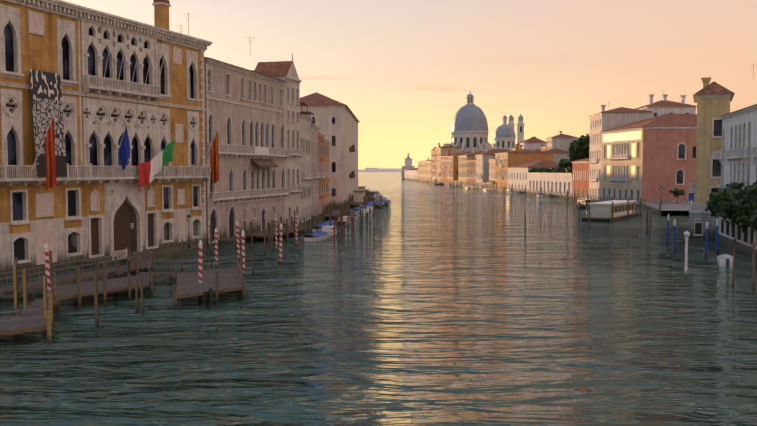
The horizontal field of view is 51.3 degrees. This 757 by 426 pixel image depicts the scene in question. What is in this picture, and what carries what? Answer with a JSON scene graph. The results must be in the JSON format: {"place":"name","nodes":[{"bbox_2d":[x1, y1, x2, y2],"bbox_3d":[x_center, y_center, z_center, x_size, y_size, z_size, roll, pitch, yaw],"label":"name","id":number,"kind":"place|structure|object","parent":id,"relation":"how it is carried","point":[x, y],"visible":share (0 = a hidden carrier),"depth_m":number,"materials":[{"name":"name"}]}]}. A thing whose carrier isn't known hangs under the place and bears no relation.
{"place":"outdoors","nodes":[
{"label":"outdoors","id":0,"kind":"place"},
{"bbox_2d":[0,172,756,425],"bbox_3d":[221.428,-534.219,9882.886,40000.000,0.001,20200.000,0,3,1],"label":"water","id":1,"kind":"structure","parent":0,"point":[416,303],"depth_m":46.51,"materials":[{"name":"green liquid"}]},
{"bbox_2d":[13,262,17,315],"bbox_3d":[-23.790,5.593,51.725,0.260,4.850,0.260,0,3,1],"label":"mooring pole","id":2,"kind":"object","parent":1,"relation":"on","point":[15,285],"visible":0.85,"depth_m":51.60,"materials":[{"name":"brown wood"}]},
{"bbox_2d":[14,257,19,301],"bbox_3d":[-26.484,5.458,57.792,0.425,4.454,0.270,1,3,16],"label":"mooring pole","id":3,"kind":"object","parent":1,"relation":"on","point":[15,259],"visible":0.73,"depth_m":57.73,"materials":[{"name":"brown wood"}]},
{"bbox_2d":[23,269,27,308],"bbox_3d":[-22.521,5.822,50.306,0.260,4.550,0.260,0,3,1],"label":"mooring pole","id":4,"kind":"object","parent":1,"relation":"on","point":[25,304],"visible":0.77,"depth_m":50.17,"materials":[{"name":"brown wood"}]},
{"bbox_2d":[43,276,47,334],"bbox_3d":[-19.512,5.995,46.241,0.260,4.650,0.260,0,3,1],"label":"mooring pole","id":5,"kind":"object","parent":1,"relation":"on","point":[45,304],"visible":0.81,"depth_m":46.10,"materials":[{"name":"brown wood"}]},
{"bbox_2d":[44,243,50,298],"bbox_3d":[-23.900,4.899,57.069,0.476,5.650,0.314,-3,4,-40],"label":"striped pole","id":6,"kind":"object","parent":1,"relation":"on","point":[47,268],"visible":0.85,"depth_m":56.90,"materials":[{"name":"multicoloured paint"}]},
{"bbox_2d":[49,251,52,275],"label":"mooring pole","id":7,"kind":"object","parent":1,"relation":"on","point":[50,261],"visible":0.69,"depth_m":61.05,"materials":[{"name":"brown wood"}]},
{"bbox_2d":[94,274,98,327],"bbox_3d":[-17.181,5.971,48.107,0.244,4.492,0.352,-3,4,-44],"label":"mooring pole","id":8,"kind":"object","parent":1,"relation":"on","point":[96,302],"visible":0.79,"depth_m":48.01,"materials":[{"name":"brown wood"}]},
{"bbox_2d":[0,0,218,279],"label":"palace","id":9,"kind":"structure","parent":1,"relation":"on","point":[95,159],"depth_m":80.05,"materials":[{"name":"paint"}]},
{"bbox_2d":[0,245,245,344],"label":"palazzo docks","id":10,"kind":"object","parent":1,"relation":"on","point":[30,318],"visible":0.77,"depth_m":59.47,"materials":[{"name":"wood"}]},
{"bbox_2d":[129,220,134,251],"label":"street lamp","id":11,"kind":"object","parent":10,"relation":"on","point":[131,222],"visible":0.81,"depth_m":81.77,"materials":[{"name":"grey metal"}]},
{"bbox_2d":[186,214,190,247],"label":"street lamp","id":12,"kind":"object","parent":10,"relation":"on","point":[188,216],"visible":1,"depth_m":91.35,"materials":[{"name":"grey metal"}]},
{"bbox_2d":[135,280,138,312],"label":"mooring pole","id":13,"kind":"object","parent":1,"relation":"on","point":[136,295],"visible":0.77,"depth_m":53.00,"materials":[{"name":"brown wood"}]},
{"bbox_2d":[140,279,143,314],"bbox_3d":[-15.675,6.175,52.384,0.202,3.616,0.280,-3,4,-44],"label":"mooring pole","id":14,"kind":"object","parent":1,"relation":"on","point":[142,297],"visible":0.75,"depth_m":52.29,"materials":[{"name":"brown wood"}]},
{"bbox_2d":[154,249,155,271],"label":"mooring pole","id":15,"kind":"object","parent":1,"relation":"on","point":[154,259],"visible":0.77,"depth_m":71.02,"materials":[{"name":"brown wood"}]},
{"bbox_2d":[167,244,168,266],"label":"mooring pole","id":16,"kind":"object","parent":1,"relation":"on","point":[167,254],"visible":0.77,"depth_m":78.55,"materials":[{"name":"brown wood"}]},
{"bbox_2d":[169,252,171,279],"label":"mooring pole","id":17,"kind":"object","parent":1,"relation":"on","point":[170,255],"visible":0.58,"depth_m":69.04,"materials":[{"name":"brown wood"}]},
{"bbox_2d":[181,239,182,271],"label":"mooring pole","id":18,"kind":"object","parent":1,"relation":"on","point":[181,254],"visible":0.6,"depth_m":74.44,"materials":[{"name":"brown wood"}]},
{"bbox_2d":[198,239,202,295],"bbox_3d":[-13.661,4.763,60.438,0.473,5.550,0.314,3,4,43],"label":"striped pole","id":19,"kind":"object","parent":1,"relation":"in","point":[200,261],"visible":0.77,"depth_m":60.24,"materials":[{"name":"white paint"}]},
{"bbox_2d":[209,224,211,253],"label":"mooring pole","id":20,"kind":"object","parent":1,"relation":"on","point":[210,239],"visible":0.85,"depth_m":90.43,"materials":[{"name":"brown wood"}]},
{"bbox_2d":[214,228,217,268],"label":"striped pole","id":21,"kind":"object","parent":1,"relation":"on","point":[216,251],"visible":0.79,"depth_m":76.34,"materials":[{"name":"white paint"}]},
{"bbox_2d":[215,271,218,304],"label":"mooring pole","id":22,"kind":"object","parent":1,"relation":"on","point":[216,290],"visible":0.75,"depth_m":56.34,"materials":[{"name":"brown wood"}]},
{"bbox_2d":[152,57,289,245],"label":"building","id":23,"kind":"structure","parent":1,"relation":"on","point":[245,113],"depth_m":110.55,"materials":[{"name":"beige stone"}]},
{"bbox_2d":[236,221,239,261],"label":"striped pole","id":24,"kind":"object","parent":1,"relation":"on","point":[237,239],"visible":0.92,"depth_m":82.57,"materials":[{"name":"multicoloured paint"}]},
{"bbox_2d":[240,255,242,291],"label":"mooring pole","id":25,"kind":"object","parent":1,"relation":"on","point":[241,260],"visible":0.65,"depth_m":62.34,"materials":[{"name":"brown wood"}]},
{"bbox_2d":[241,230,244,276],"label":"striped pole","id":26,"kind":"object","parent":1,"relation":"on","point":[243,242],"visible":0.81,"depth_m":70.22,"materials":[{"name":"multicoloured paint"}]},
{"bbox_2d":[251,222,252,248],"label":"mooring pole","id":27,"kind":"object","parent":1,"relation":"on","point":[251,235],"visible":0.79,"depth_m":95.63,"materials":[{"name":"brown wood"}]},
{"bbox_2d":[252,249,254,273],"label":"mooring pole","id":28,"kind":"object","parent":1,"relation":"on","point":[253,261],"visible":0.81,"depth_m":72.87,"materials":[{"name":"brown wood"}]},
{"bbox_2d":[264,229,265,255],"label":"mooring pole","id":29,"kind":"object","parent":1,"relation":"on","point":[264,242],"visible":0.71,"depth_m":88.29,"materials":[{"name":"brown wood"}]},
{"bbox_2d":[218,216,318,244],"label":"dock","id":30,"kind":"object","parent":1,"relation":"on","point":[256,236],"visible":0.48,"depth_m":108.50,"materials":[{"name":"brown wood"}]},
{"bbox_2d":[268,225,269,248],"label":"mooring pole","id":31,"kind":"object","parent":1,"relation":"on","point":[268,235],"visible":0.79,"depth_m":95.49,"materials":[{"name":"brown wood"}]},
{"bbox_2d":[271,220,272,251],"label":"mooring pole","id":32,"kind":"object","parent":1,"relation":"on","point":[272,236],"visible":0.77,"depth_m":92.21,"materials":[{"name":"brown wood"}]},
{"bbox_2d":[251,52,301,225],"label":"building","id":33,"kind":"structure","parent":1,"relation":"on","point":[285,71],"depth_m":129.18,"materials":[{"name":"beige paint"}]},
{"bbox_2d":[275,217,277,251],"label":"striped pole","id":34,"kind":"object","parent":1,"relation":"on","point":[276,244],"visible":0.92,"depth_m":92.27,"materials":[{"name":"multicoloured paint"}]},
{"bbox_2d":[279,223,282,265],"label":"striped pole","id":35,"kind":"object","parent":1,"relation":"on","point":[280,250],"visible":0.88,"depth_m":79.10,"materials":[{"name":"white paint"}]},
{"bbox_2d":[286,222,287,243],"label":"mooring pole","id":36,"kind":"object","parent":1,"relation":"on","point":[286,234],"visible":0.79,"depth_m":102.46,"materials":[{"name":"brown wood"}]},
{"bbox_2d":[295,214,297,246],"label":"striped pole","id":37,"kind":"object","parent":1,"relation":"on","point":[296,238],"visible":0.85,"depth_m":98.23,"materials":[{"name":"white paint"}]},
{"bbox_2d":[300,114,312,224],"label":"house","id":38,"kind":"structure","parent":1,"relation":"on","point":[306,176],"depth_m":139.78,"materials":[{"name":"paint"}]},
{"bbox_2d":[300,102,320,218],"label":"house","id":39,"kind":"structure","parent":1,"relation":"on","point":[315,171],"depth_m":153.07,"materials":[{"name":"grey brick"}]},
{"bbox_2d":[311,216,312,237],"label":"mooring pole","id":40,"kind":"object","parent":1,"relation":"on","point":[311,225],"visible":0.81,"depth_m":105.52,"materials":[{"name":"brown wood"}]},
{"bbox_2d":[300,112,325,216],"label":"house","id":41,"kind":"structure","parent":1,"relation":"on","point":[321,137],"depth_m":165.07,"materials":[{"name":"red paint"}]},
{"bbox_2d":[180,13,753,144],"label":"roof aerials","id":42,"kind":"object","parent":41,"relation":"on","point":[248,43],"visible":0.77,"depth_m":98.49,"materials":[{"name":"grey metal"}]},
{"bbox_2d":[303,231,327,241],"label":"boat","id":43,"kind":"object","parent":1,"relation":"on","point":[318,235],"visible":0.81,"depth_m":106.94,"materials":[{"name":"white plastic"}]},
{"bbox_2d":[312,223,328,231],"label":"boat","id":44,"kind":"object","parent":1,"relation":"on","point":[320,225],"visible":0.42,"depth_m":123.56,"materials":[{"name":"blue fabric"}]},
{"bbox_2d":[324,140,330,208],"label":"house","id":45,"kind":"structure","parent":1,"relation":"on","point":[326,170],"depth_m":175.93,"materials":[{"name":"orange paint"}]},
{"bbox_2d":[322,226,336,236],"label":"boat","id":46,"kind":"object","parent":1,"relation":"on","point":[329,230],"visible":0.54,"depth_m":114.97,"materials":[{"name":"grey"}]},
{"bbox_2d":[300,92,359,207],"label":"building","id":47,"kind":"structure","parent":1,"relation":"on","point":[327,112],"depth_m":195.92,"materials":[{"name":"paint"}]},
{"bbox_2d":[344,106,345,150],"bbox_3d":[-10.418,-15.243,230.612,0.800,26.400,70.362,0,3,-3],"label":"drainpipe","id":48,"kind":"object","parent":47,"relation":"attached to","point":[344,128],"visible":0.06,"depth_m":195.23,"materials":[{"name":"grey metal"}]},
{"bbox_2d":[346,144,354,178],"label":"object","id":49,"kind":"object","parent":47,"relation":"in","point":[352,173],"visible":1,"depth_m":196.88,"materials":[{"name":"white paint"}]},
{"bbox_2d":[325,220,335,225],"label":"boat","id":50,"kind":"object","parent":1,"relation":"on","point":[328,223],"visible":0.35,"depth_m":129.49,"materials":[{"name":"blue fabric"}]},
{"bbox_2d":[336,213,337,235],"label":"mooring pole","id":51,"kind":"object","parent":1,"relation":"on","point":[337,222],"visible":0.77,"depth_m":114.72,"materials":[{"name":"brown wood"}]},
{"bbox_2d":[341,212,341,241],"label":"red post","id":52,"kind":"object","parent":1,"relation":"on","point":[341,226],"visible":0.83,"depth_m":105.41,"materials":[{"name":"red wood"}]},
{"bbox_2d":[336,216,350,224],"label":"moored boat","id":53,"kind":"object","parent":1,"relation":"on","point":[345,220],"visible":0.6,"depth_m":138.80,"materials":[{"name":"grey"}]},
{"bbox_2d":[323,186,368,219],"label":"dock","id":54,"kind":"object","parent":1,"relation":"on","point":[361,194],"visible":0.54,"depth_m":202.52,"materials":[{"name":"brown wood"}]},
{"bbox_2d":[350,212,358,218],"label":"boat","id":55,"kind":"object","parent":1,"relation":"on","point":[356,214],"visible":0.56,"depth_m":156.29,"materials":[{"name":"blue fabric"}]},
{"bbox_2d":[352,207,361,212],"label":"moored boat","id":56,"kind":"object","parent":1,"relation":"on","point":[357,209],"visible":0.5,"depth_m":175.44,"materials":[{"name":"blue fabric"}]},
{"bbox_2d":[359,209,371,216],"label":"white launch","id":57,"kind":"object","parent":1,"relation":"on","point":[364,213],"visible":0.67,"depth_m":164.50,"materials":[{"name":"grey"}]},
{"bbox_2d":[375,203,380,208],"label":"moored boat","id":58,"kind":"object","parent":1,"relation":"on","point":[377,205],"visible":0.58,"depth_m":195.59,"materials":[{"name":"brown wood"}]},
{"bbox_2d":[358,168,400,171],"bbox_3d":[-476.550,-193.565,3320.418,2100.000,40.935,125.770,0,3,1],"label":"distant land","id":59,"kind":"structure","parent":1,"relation":"on","point":[382,170],"depth_m":3283.88,"materials":[{"name":"white"}]},
{"bbox_2d":[401,153,417,180],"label":"building","id":60,"kind":"structure","parent":1,"relation":"on","point":[409,171],"depth_m":758.57,"materials":[{"name":"white paint"}]},
{"bbox_2d":[418,158,430,181],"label":"building","id":61,"kind":"structure","parent":1,"relation":"on","point":[424,171],"depth_m":610.39,"materials":[{"name":"beige paint"}]},
{"bbox_2d":[431,147,435,181],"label":"building","id":62,"kind":"structure","parent":1,"relation":"on","point":[431,163],"depth_m":543.08,"materials":[{"name":"pink paint"}]},
{"bbox_2d":[430,145,440,181],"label":"building","id":63,"kind":"structure","parent":1,"relation":"on","point":[433,165],"depth_m":535.45,"materials":[{"name":"beige paint"}]},
{"bbox_2d":[433,143,443,181],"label":"building","id":64,"kind":"structure","parent":1,"relation":"on","point":[435,164],"depth_m":525.62,"materials":[{"name":"orange paint"}]},
{"bbox_2d":[436,144,461,182],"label":"building","id":65,"kind":"structure","parent":1,"relation":"on","point":[442,151],"depth_m":505.39,"materials":[{"name":"beige paint"}]},
{"bbox_2d":[440,150,459,184],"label":"building","id":66,"kind":"structure","parent":1,"relation":"on","point":[444,169],"depth_m":489.80,"materials":[{"name":"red paint"}]},
{"bbox_2d":[447,151,469,185],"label":"building","id":67,"kind":"structure","parent":1,"relation":"on","point":[452,167],"depth_m":466.24,"materials":[{"name":"orange paint"}]},
{"bbox_2d":[458,150,484,186],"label":"building","id":68,"kind":"structure","parent":1,"relation":"on","point":[462,169],"depth_m":433.34,"materials":[{"name":"yellow paint"}]},
{"bbox_2d":[466,152,480,187],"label":"building","id":69,"kind":"structure","parent":1,"relation":"on","point":[471,172],"depth_m":413.81,"materials":[{"name":"beige paint"}]},
{"bbox_2d":[429,91,524,184],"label":"domed church","id":70,"kind":"structure","parent":1,"relation":"on","point":[469,132],"depth_m":509.41,"materials":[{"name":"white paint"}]},
{"bbox_2d":[483,183,488,188],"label":"garden wall","id":71,"kind":"structure","parent":1,"relation":"on","point":[486,185],"depth_m":381.35,"materials":[{"name":"beige paint"}]},
{"bbox_2d":[475,148,511,188],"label":"building","id":72,"kind":"structure","parent":1,"relation":"on","point":[482,169],"depth_m":391.41,"materials":[{"name":"paint"}]},
{"bbox_2d":[487,152,500,189],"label":"building","id":73,"kind":"structure","parent":1,"relation":"on","point":[491,181],"depth_m":369.78,"materials":[{"name":"beige paint"}]},
{"bbox_2d":[494,145,553,191],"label":"building","id":74,"kind":"structure","parent":1,"relation":"on","point":[504,161],"depth_m":345.33,"materials":[{"name":"orange paint"}]},
{"bbox_2d":[507,160,557,193],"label":"white tiled house","id":75,"kind":"structure","parent":1,"relation":"on","point":[518,177],"depth_m":323.21,"materials":[{"name":"paint"}]},
{"bbox_2d":[519,137,546,149],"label":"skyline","id":76,"kind":"structure","parent":1,"relation":"on","point":[536,143],"depth_m":421.78,"materials":[{"name":"white paint"}]},
{"bbox_2d":[528,167,572,197],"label":"building","id":77,"kind":"structure","parent":1,"relation":"on","point":[555,182],"depth_m":284.87,"materials":[{"name":"white paint"}]},
{"bbox_2d":[557,158,572,168],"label":"garden tree","id":78,"kind":"object","parent":77,"relation":"on","point":[564,163],"visible":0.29,"depth_m":294.43,"materials":[{"name":"green plant"}]},
{"bbox_2d":[568,135,589,164],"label":"tree","id":79,"kind":"object","parent":77,"relation":"on","point":[579,148],"visible":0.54,"depth_m":267.55,"materials":[{"name":"green plant"}]},
{"bbox_2d":[545,148,569,163],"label":"building","id":80,"kind":"structure","parent":1,"relation":"on","point":[558,154],"depth_m":367.17,"materials":[{"name":"paint"}]},
{"bbox_2d":[546,131,577,151],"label":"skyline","id":81,"kind":"structure","parent":1,"relation":"on","point":[560,141],"depth_m":373.75,"materials":[{"name":"paint"}]},
{"bbox_2d":[578,201,579,221],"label":"mooring pole","id":82,"kind":"object","parent":1,"relation":"on","point":[579,211],"visible":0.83,"depth_m":146.19,"materials":[{"name":"brown wood"}]},
{"bbox_2d":[571,158,588,198],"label":"red house","id":83,"kind":"structure","parent":1,"relation":"on","point":[580,179],"depth_m":255.64,"materials":[{"name":"paint"}]},
{"bbox_2d":[577,203,585,209],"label":"dark barge","id":84,"kind":"object","parent":1,"relation":"on","point":[582,206],"visible":0.67,"depth_m":191.81,"materials":[{"name":"grey"}]},
{"bbox_2d":[588,105,651,201],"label":"tall pale house","id":85,"kind":"structure","parent":1,"relation":"on","point":[603,120],"depth_m":232.45,"materials":[{"name":"paint"}]},
{"bbox_2d":[581,200,663,222],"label":"floating dock","id":86,"kind":"object","parent":1,"relation":"on","point":[600,211],"visible":0.88,"depth_m":148.42,"materials":[{"name":"grey metal"}]},
{"bbox_2d":[627,200,628,218],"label":"pontoon pile","id":87,"kind":"object","parent":1,"relation":"on","point":[628,209],"visible":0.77,"depth_m":152.81,"materials":[{"name":"brown wood"}]},
{"bbox_2d":[640,198,641,216],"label":"pontoon pile","id":88,"kind":"object","parent":1,"relation":"on","point":[640,207],"visible":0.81,"depth_m":162.20,"materials":[{"name":"brown wood"}]},
{"bbox_2d":[646,210,647,233],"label":"wood post","id":89,"kind":"object","parent":1,"relation":"on","point":[646,221],"visible":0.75,"depth_m":117.63,"materials":[{"name":"brown wood"}]},
{"bbox_2d":[600,114,696,205],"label":"building","id":90,"kind":"structure","parent":1,"relation":"on","point":[621,161],"depth_m":214.41,"materials":[{"name":"beige paint"}]},
{"bbox_2d":[649,217,650,237],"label":"wood post","id":91,"kind":"object","parent":1,"relation":"on","point":[650,228],"visible":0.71,"depth_m":111.20,"materials":[{"name":"brown wood"}]},
{"bbox_2d":[635,94,696,117],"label":"house","id":92,"kind":"structure","parent":1,"relation":"on","point":[663,106],"depth_m":228.75,"materials":[{"name":"white paint"}]},
{"bbox_2d":[666,214,669,246],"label":"blue pole","id":93,"kind":"object","parent":1,"relation":"on","point":[667,240],"visible":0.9,"depth_m":98.89,"materials":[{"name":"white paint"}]},
{"bbox_2d":[642,127,696,202],"bbox_3d":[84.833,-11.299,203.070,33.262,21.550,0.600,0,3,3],"label":"building","id":94,"kind":"structure","parent":1,"relation":"on","point":[669,162],"depth_m":203.49,"materials":[{"name":"pink paint"}]},
{"bbox_2d":[673,219,675,254],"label":"blue pole","id":95,"kind":"object","parent":1,"relation":"on","point":[674,251],"visible":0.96,"depth_m":89.44,"materials":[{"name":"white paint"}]},
{"bbox_2d":[683,231,689,278],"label":"mooring post","id":96,"kind":"object","parent":1,"relation":"on","point":[686,234],"visible":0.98,"depth_m":69.41,"materials":[{"name":"white wood"}]},
{"bbox_2d":[689,200,719,238],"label":"terrace block","id":97,"kind":"structure","parent":1,"relation":"on","point":[699,217],"depth_m":110.22,"materials":[{"name":"stone"}]},
{"bbox_2d":[704,221,708,258],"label":"blue pole","id":98,"kind":"object","parent":1,"relation":"on","point":[706,242],"visible":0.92,"depth_m":85.31,"materials":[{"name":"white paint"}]},
{"bbox_2d":[689,77,734,206],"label":"yellow house","id":99,"kind":"structure","parent":1,"relation":"on","point":[713,100],"depth_m":119.72,"materials":[{"name":"paint"}]},
{"bbox_2d":[716,218,718,254],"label":"blue pole","id":100,"kind":"object","parent":1,"relation":"on","point":[717,237],"visible":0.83,"depth_m":89.36,"materials":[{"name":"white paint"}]},
{"bbox_2d":[717,254,736,266],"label":"white boat","id":101,"kind":"object","parent":1,"relation":"on","point":[724,260],"visible":0.75,"depth_m":79.43,"materials":[{"name":"grey plastic"}]},
{"bbox_2d":[731,238,736,286],"bbox_3d":[29.151,4.678,64.713,0.379,5.250,0.232,-1,3,-14],"label":"wood post","id":102,"kind":"object","parent":1,"relation":"on","point":[734,264],"visible":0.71,"depth_m":64.63,"materials":[{"name":"brown wood"}]},
{"bbox_2d":[718,217,756,256],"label":"balustrade","id":103,"kind":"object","parent":1,"relation":"on","point":[728,233],"depth_m":97.33,"materials":[{"name":"stone"}]},
{"bbox_2d":[704,180,756,233],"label":"tree","id":104,"kind":"object","parent":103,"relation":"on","point":[735,203],"visible":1,"depth_m":89.44,"materials":[{"name":"green plant"}]},
{"bbox_2d":[718,104,756,224],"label":"white palazzo","id":105,"kind":"structure","parent":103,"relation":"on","point":[737,155],"depth_m":98.02,"materials":[{"name":"paint"}]},
{"bbox_2d":[752,243,754,291],"bbox_3d":[29.735,4.900,62.508,0.372,5.050,0.232,1,3,16],"label":"wood post","id":106,"kind":"object","parent":1,"relation":"on","point":[753,267],"visible":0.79,"depth_m":62.41,"materials":[{"name":"brown wood"}]},
{"bbox_2d":[62,0,756,169],"label":"sky","id":107,"kind":"structure","parent":0,"point":[405,69],"materials":[{"name":"orange"}]},
{"bbox_2d":[642,202,694,214],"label":"campo san vio ground","id":108,"kind":"structure","parent":0,"point":[675,206],"depth_m":181.98,"materials":[{"name":"stone"}]},
{"bbox_2d":[670,188,684,202],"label":"tree","id":109,"kind":"object","parent":108,"relation":"on","point":[677,192],"visible":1,"depth_m":196.53,"materials":[{"name":"green plant"}]}
]}

